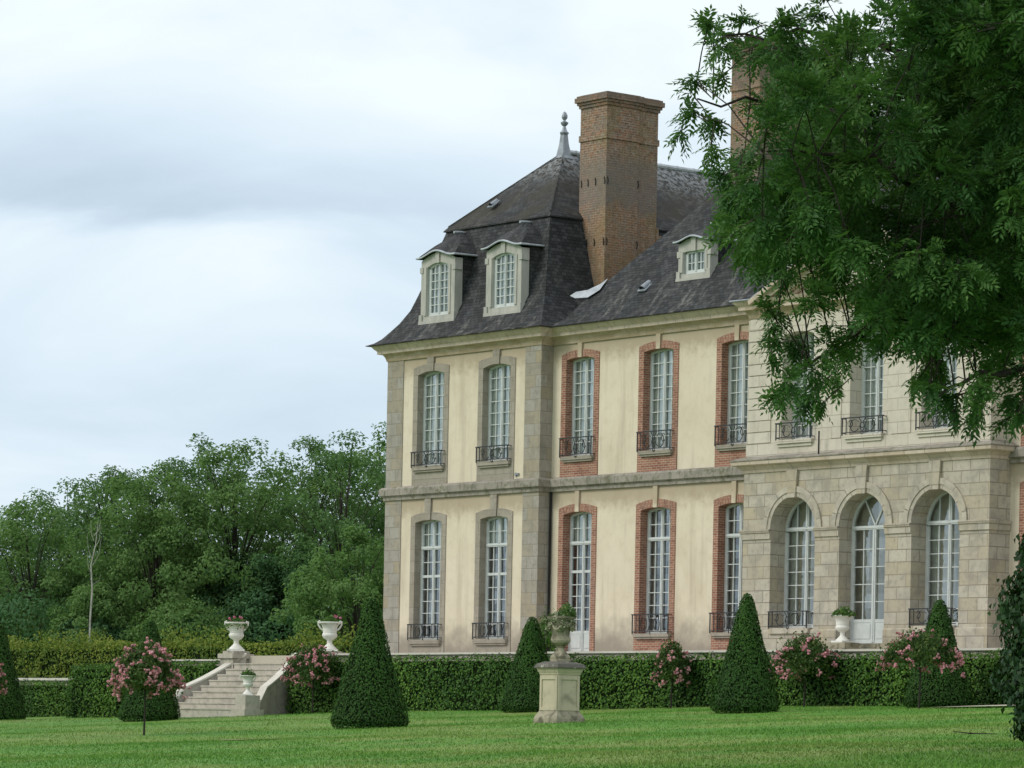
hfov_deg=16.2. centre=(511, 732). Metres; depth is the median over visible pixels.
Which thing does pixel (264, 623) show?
woodland shrub
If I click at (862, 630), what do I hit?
door
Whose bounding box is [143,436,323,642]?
leafy tree
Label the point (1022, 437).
window
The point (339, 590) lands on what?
leafy tree
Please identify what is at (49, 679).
terrace wall
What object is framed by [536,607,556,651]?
leafy shrub
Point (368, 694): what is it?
yew cone
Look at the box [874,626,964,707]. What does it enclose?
standard rose
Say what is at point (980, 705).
gravel path
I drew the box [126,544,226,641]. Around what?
leafy tree
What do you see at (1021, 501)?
window
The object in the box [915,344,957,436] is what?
window
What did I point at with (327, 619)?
geranium plant
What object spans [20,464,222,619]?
leafy tree
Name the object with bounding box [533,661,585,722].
pedestal
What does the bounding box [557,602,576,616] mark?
leafy plant
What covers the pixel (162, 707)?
yew cone
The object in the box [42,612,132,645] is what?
woodland shrub
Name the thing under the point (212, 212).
sky
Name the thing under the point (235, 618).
geranium plant
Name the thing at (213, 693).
stone stairs
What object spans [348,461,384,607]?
leafy tree
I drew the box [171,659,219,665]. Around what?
terrace wall
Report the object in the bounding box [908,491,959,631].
window
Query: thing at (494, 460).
window
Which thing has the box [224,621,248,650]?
white urn
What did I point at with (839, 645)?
urn plinth
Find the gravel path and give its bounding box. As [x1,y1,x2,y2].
[948,705,1012,706]
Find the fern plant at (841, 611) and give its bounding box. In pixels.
[831,606,855,616]
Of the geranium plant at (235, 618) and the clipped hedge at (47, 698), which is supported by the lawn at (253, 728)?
the clipped hedge at (47, 698)
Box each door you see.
[557,491,596,650]
[850,495,884,642]
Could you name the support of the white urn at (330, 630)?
on the urn plinth
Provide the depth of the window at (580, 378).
121.69 m
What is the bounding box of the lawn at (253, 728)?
[0,706,1023,767]
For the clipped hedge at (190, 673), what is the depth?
129.31 m
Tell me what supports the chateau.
on the terrace
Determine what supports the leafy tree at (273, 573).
on the lower terrace
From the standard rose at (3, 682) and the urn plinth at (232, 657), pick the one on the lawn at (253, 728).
the standard rose at (3, 682)
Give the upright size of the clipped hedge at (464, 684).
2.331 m
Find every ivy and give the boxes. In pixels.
[544,610,576,630]
[980,534,1023,741]
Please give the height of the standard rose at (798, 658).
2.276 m
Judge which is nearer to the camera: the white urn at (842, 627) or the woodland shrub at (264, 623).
the white urn at (842, 627)
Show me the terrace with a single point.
(267, 659)
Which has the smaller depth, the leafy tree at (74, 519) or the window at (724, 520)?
the window at (724, 520)
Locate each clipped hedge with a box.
[17,678,71,716]
[169,658,219,690]
[285,648,1023,713]
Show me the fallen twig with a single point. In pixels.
(974, 733)
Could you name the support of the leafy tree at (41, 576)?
on the lower terrace
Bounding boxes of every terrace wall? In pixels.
[18,678,68,684]
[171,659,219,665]
[291,648,1009,661]
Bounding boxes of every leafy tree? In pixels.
[0,477,134,623]
[0,498,117,644]
[0,514,52,622]
[0,568,76,647]
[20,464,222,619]
[61,460,247,642]
[64,545,187,632]
[111,432,283,632]
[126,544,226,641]
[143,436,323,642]
[168,553,316,647]
[203,459,335,559]
[219,541,359,647]
[237,435,371,611]
[259,429,385,635]
[270,524,383,647]
[298,421,386,612]
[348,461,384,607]
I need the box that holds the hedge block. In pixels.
[64,662,124,717]
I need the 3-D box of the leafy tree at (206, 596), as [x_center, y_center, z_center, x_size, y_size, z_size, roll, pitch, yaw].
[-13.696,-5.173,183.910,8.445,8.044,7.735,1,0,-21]
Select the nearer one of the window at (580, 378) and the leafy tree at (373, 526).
the window at (580, 378)
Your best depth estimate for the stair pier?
122.56 m
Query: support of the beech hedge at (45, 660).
on the lower terrace
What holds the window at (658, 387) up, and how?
in the chateau
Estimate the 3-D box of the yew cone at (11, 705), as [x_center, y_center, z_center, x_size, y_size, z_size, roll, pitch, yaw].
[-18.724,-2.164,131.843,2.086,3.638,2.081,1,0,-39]
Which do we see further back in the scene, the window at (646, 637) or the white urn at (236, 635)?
the white urn at (236, 635)
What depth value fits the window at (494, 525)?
124.45 m
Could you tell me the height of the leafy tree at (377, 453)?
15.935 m
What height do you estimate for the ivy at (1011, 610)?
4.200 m
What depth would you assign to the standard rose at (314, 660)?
121.67 m
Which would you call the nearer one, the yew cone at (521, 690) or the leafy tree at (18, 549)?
the yew cone at (521, 690)
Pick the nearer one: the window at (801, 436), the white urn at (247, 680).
the window at (801, 436)
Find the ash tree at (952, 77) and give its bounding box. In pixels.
[663,0,1023,447]
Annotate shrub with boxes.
[0,581,74,644]
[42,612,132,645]
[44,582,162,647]
[125,593,245,647]
[227,598,341,648]
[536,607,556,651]
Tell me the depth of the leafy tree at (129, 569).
183.49 m
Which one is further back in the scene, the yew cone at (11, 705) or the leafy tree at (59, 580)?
the leafy tree at (59, 580)
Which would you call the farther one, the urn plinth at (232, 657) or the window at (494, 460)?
the urn plinth at (232, 657)
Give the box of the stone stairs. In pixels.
[174,653,296,717]
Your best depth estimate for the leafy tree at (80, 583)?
188.48 m
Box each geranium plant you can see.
[223,616,249,628]
[319,615,341,624]
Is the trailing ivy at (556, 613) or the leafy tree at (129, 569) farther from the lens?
the leafy tree at (129, 569)
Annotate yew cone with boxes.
[0,624,26,720]
[117,619,181,721]
[330,597,409,728]
[498,617,548,712]
[709,593,780,713]
[902,599,974,707]
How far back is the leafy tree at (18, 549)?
204.28 m
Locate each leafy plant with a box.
[240,668,255,675]
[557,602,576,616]
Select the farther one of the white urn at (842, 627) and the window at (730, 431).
the window at (730, 431)
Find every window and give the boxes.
[407,498,446,652]
[410,356,449,485]
[472,494,512,651]
[475,349,515,480]
[559,342,599,476]
[631,486,675,650]
[636,333,678,471]
[709,481,743,649]
[714,324,749,466]
[767,499,814,633]
[775,332,814,447]
[841,332,885,442]
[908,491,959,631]
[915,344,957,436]
[1018,481,1023,614]
[1021,354,1023,445]
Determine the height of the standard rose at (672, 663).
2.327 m
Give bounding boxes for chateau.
[366,40,1023,652]
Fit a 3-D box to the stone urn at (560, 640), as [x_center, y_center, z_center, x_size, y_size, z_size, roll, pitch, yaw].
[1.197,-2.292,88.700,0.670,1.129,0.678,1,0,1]
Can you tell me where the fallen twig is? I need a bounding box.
[953,731,995,733]
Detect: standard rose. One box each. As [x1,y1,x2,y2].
[0,663,9,695]
[106,632,191,734]
[280,637,341,712]
[650,633,693,707]
[770,630,841,706]
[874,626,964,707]
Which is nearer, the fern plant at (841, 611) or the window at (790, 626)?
the fern plant at (841, 611)
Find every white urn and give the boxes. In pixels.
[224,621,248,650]
[240,674,256,694]
[317,620,342,650]
[831,615,853,642]
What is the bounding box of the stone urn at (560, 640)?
[547,616,574,661]
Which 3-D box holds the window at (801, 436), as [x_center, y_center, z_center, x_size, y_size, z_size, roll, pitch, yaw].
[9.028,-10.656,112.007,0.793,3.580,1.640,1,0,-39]
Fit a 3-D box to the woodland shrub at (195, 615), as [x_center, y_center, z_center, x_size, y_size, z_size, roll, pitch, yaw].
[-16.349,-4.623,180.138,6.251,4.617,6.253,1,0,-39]
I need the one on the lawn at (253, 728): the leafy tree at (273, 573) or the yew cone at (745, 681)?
the yew cone at (745, 681)
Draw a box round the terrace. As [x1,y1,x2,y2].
[248,655,290,669]
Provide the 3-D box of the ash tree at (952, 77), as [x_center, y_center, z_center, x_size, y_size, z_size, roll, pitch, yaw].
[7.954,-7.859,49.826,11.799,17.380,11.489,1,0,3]
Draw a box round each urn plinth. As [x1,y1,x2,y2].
[218,651,253,668]
[825,642,858,648]
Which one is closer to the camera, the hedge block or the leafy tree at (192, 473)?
the hedge block
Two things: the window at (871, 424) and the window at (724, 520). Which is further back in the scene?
the window at (724, 520)
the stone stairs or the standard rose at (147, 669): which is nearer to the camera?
the standard rose at (147, 669)
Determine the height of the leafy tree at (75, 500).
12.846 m
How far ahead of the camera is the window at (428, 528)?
127.34 m
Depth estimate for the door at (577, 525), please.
121.75 m
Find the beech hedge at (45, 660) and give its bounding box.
[8,623,358,677]
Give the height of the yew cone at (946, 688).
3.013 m
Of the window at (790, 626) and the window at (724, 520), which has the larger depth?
the window at (724, 520)
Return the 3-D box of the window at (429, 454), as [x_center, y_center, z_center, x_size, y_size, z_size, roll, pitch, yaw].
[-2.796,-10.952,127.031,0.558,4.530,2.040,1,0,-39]
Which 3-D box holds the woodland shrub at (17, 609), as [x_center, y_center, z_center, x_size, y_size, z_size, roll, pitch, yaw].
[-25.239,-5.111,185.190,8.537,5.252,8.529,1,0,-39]
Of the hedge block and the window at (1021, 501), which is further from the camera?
the hedge block
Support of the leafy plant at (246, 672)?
in the white urn at (247, 680)
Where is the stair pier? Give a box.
[231,695,263,716]
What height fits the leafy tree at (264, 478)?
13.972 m
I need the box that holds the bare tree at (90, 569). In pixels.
[87,521,101,642]
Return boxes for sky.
[0,0,908,595]
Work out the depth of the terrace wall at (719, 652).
111.31 m
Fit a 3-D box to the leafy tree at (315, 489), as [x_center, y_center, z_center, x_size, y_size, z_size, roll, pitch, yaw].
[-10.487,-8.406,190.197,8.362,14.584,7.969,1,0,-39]

